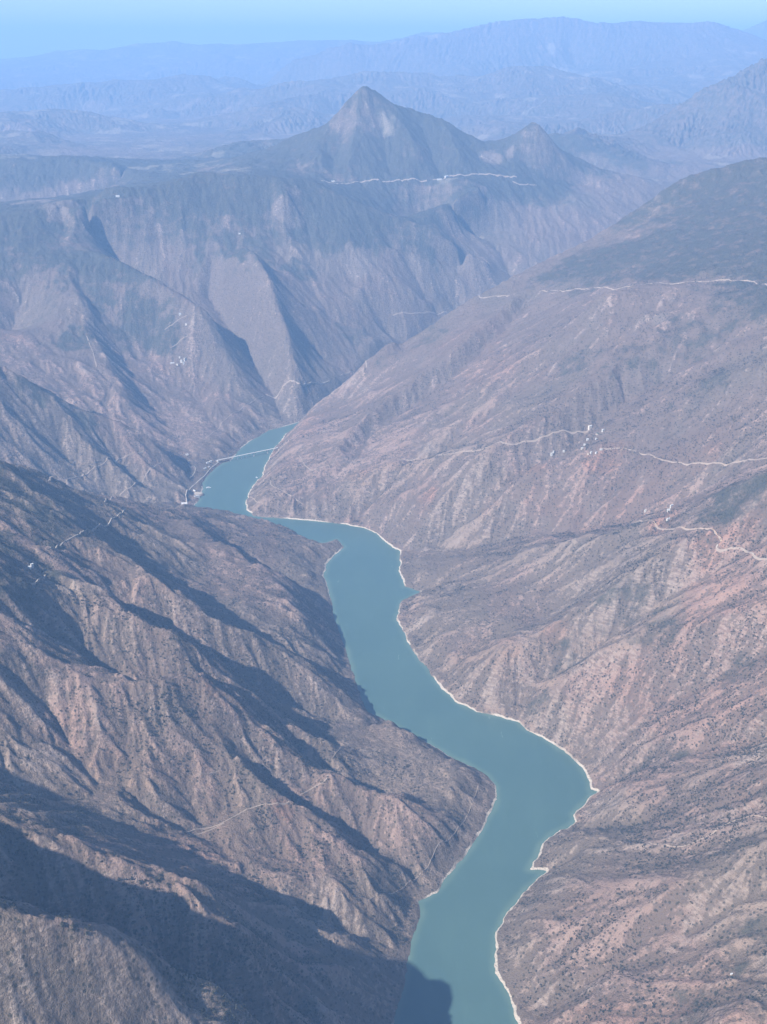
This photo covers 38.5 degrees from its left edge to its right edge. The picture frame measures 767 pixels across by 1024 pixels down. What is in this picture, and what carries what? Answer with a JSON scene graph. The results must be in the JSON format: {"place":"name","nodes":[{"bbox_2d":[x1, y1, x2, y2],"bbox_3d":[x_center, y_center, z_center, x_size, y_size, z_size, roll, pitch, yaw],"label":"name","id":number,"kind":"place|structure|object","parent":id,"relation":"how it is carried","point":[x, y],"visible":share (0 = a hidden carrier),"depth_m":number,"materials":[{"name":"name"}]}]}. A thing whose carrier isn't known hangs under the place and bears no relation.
{"place":"outdoors","nodes":[
{"label":"outdoors","id":0,"kind":"place"},
{"bbox_2d":[31,574,45,584],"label":"road","id":1,"kind":"structure","parent":0,"point":[38,579],"depth_m":5319.73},
{"bbox_2d":[50,510,123,548],"bbox_3d":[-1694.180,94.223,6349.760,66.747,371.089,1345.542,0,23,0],"label":"road","id":2,"kind":"structure","parent":0,"point":[93,529],"depth_m":6383.81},
{"bbox_2d":[48,450,143,484],"bbox_3d":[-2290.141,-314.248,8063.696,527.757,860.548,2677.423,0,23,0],"label":"road","id":3,"kind":"structure","parent":0,"point":[93,468],"depth_m":9054.07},
{"bbox_2d":[0,367,207,504],"bbox_3d":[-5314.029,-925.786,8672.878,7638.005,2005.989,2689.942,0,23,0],"label":"side valley hills","id":4,"kind":"structure","parent":0,"point":[115,444],"depth_m":9095.88,"materials":[{"name":"stone"}]},
{"bbox_2d":[104,462,161,501],"bbox_3d":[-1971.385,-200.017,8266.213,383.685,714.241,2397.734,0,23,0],"label":"road","id":5,"kind":"structure","parent":0,"point":[134,484],"depth_m":9075.17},
{"bbox_2d":[181,460,220,504],"bbox_3d":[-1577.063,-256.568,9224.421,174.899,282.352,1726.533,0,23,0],"label":"road","id":6,"kind":"structure","parent":0,"point":[187,490],"depth_m":9601.48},
{"bbox_2d":[179,823,223,835],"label":"road","id":7,"kind":"structure","parent":0,"point":[203,832],"depth_m":4719.43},
{"bbox_2d":[207,396,262,436],"bbox_3d":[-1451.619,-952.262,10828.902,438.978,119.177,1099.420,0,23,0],"label":"road","id":8,"kind":"structure","parent":0,"point":[234,412],"depth_m":10858.23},
{"bbox_2d":[0,460,496,1023],"bbox_3d":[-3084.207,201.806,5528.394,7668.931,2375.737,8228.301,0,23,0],"label":"gullied hillside","id":9,"kind":"structure","parent":0,"point":[52,970],"depth_m":4886.16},
{"bbox_2d":[174,773,329,832],"bbox_3d":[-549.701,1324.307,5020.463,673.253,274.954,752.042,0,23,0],"label":"road","id":10,"kind":"structure","parent":0,"point":[191,831],"depth_m":4852.35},
{"bbox_2d":[0,166,531,474],"bbox_3d":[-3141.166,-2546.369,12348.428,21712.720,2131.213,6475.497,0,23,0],"label":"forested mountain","id":11,"kind":"structure","parent":0,"point":[307,275],"depth_m":12315.03,"materials":[{"name":"grey stone"}]},
{"bbox_2d":[270,480,301,503],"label":"road","id":12,"kind":"structure","parent":0,"point":[284,491],"depth_m":9074.04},
{"bbox_2d":[266,380,329,398],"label":"road","id":13,"kind":"structure","parent":0,"point":[309,383],"depth_m":11403.31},
{"bbox_2d":[0,86,679,266],"bbox_3d":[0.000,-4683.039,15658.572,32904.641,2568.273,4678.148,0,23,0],"label":"pointed mountain","id":14,"kind":"structure","parent":0,"point":[569,200],"depth_m":15481.08,"materials":[{"name":"grey stone"}]},
{"bbox_2d":[321,178,426,184],"bbox_3d":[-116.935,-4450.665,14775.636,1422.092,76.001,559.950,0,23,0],"label":"road","id":15,"kind":"structure","parent":0,"point":[378,179],"depth_m":14863.91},
{"bbox_2d":[0,16,766,178],"bbox_3d":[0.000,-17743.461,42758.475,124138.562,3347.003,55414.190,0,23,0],"label":"distant hills","id":16,"kind":"structure","parent":0,"point":[666,100],"depth_m":30289.93,"materials":[{"name":"blue stone"}]},
{"bbox_2d":[0,0,766,58],"label":"sky","id":17,"kind":"structure","parent":0,"point":[28,28],"materials":[{"name":"blue"}]},
{"bbox_2d":[194,422,596,1023],"bbox_3d":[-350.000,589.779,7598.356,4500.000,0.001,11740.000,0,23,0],"label":"river water","id":18,"kind":"structure","parent":0,"point":[545,791],"depth_m":5831.73,"materials":[{"name":"teal liquid"}]},
{"bbox_2d":[217,447,277,461],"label":"bridge","id":19,"kind":"structure","parent":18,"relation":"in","point":[245,454],"depth_m":10167.99,"materials":[{"name":"concrete"}]},
{"bbox_2d":[393,311,446,315],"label":"road","id":20,"kind":"structure","parent":0,"point":[419,312],"depth_m":13022.01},
{"bbox_2d":[368,784,478,899],"bbox_3d":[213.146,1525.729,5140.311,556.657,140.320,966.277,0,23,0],"label":"road","id":21,"kind":"structure","parent":0,"point":[431,858],"depth_m":5025.43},
{"bbox_2d":[433,173,516,179],"bbox_3d":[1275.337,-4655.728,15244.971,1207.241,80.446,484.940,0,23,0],"label":"road","id":22,"kind":"structure","parent":0,"point":[479,174],"depth_m":15348.10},
{"bbox_2d":[403,429,589,460],"bbox_3d":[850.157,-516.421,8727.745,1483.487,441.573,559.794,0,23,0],"label":"road","id":23,"kind":"structure","parent":0,"point":[535,440],"depth_m":8441.61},
{"bbox_2d":[245,157,766,1023],"bbox_3d":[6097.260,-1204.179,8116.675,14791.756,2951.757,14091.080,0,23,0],"label":"scrub hillside","id":24,"kind":"structure","parent":0,"point":[711,221],"depth_m":7240.55,"materials":[{"name":"brown soil"}]},
{"bbox_2d":[0,250,766,1023],"bbox_3d":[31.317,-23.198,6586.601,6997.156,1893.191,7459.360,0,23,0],"label":"scrub","id":25,"kind":"object","parent":24,"relation":"on","point":[642,834],"visible":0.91,"depth_m":5456.55,"materials":[{"name":"green plant"}]},
{"bbox_2d":[539,279,766,291],"bbox_3d":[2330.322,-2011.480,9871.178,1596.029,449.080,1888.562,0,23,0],"label":"road","id":26,"kind":"structure","parent":0,"point":[659,282],"depth_m":9478.48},
{"bbox_2d":[634,520,721,540],"bbox_3d":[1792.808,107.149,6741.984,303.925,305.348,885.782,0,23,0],"label":"road","id":27,"kind":"structure","parent":0,"point":[715,532],"depth_m":6507.24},
{"bbox_2d":[603,447,766,465],"bbox_3d":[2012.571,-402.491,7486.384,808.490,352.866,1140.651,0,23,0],"label":"road","id":28,"kind":"structure","parent":0,"point":[694,462],"depth_m":7500.50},
{"bbox_2d":[643,817,743,847],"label":"road","id":29,"kind":"structure","parent":0,"point":[693,842],"depth_m":4676.84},
{"bbox_2d":[716,544,766,559],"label":"road","id":30,"kind":"structure","parent":0,"point":[741,548],"depth_m":6185.07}
]}

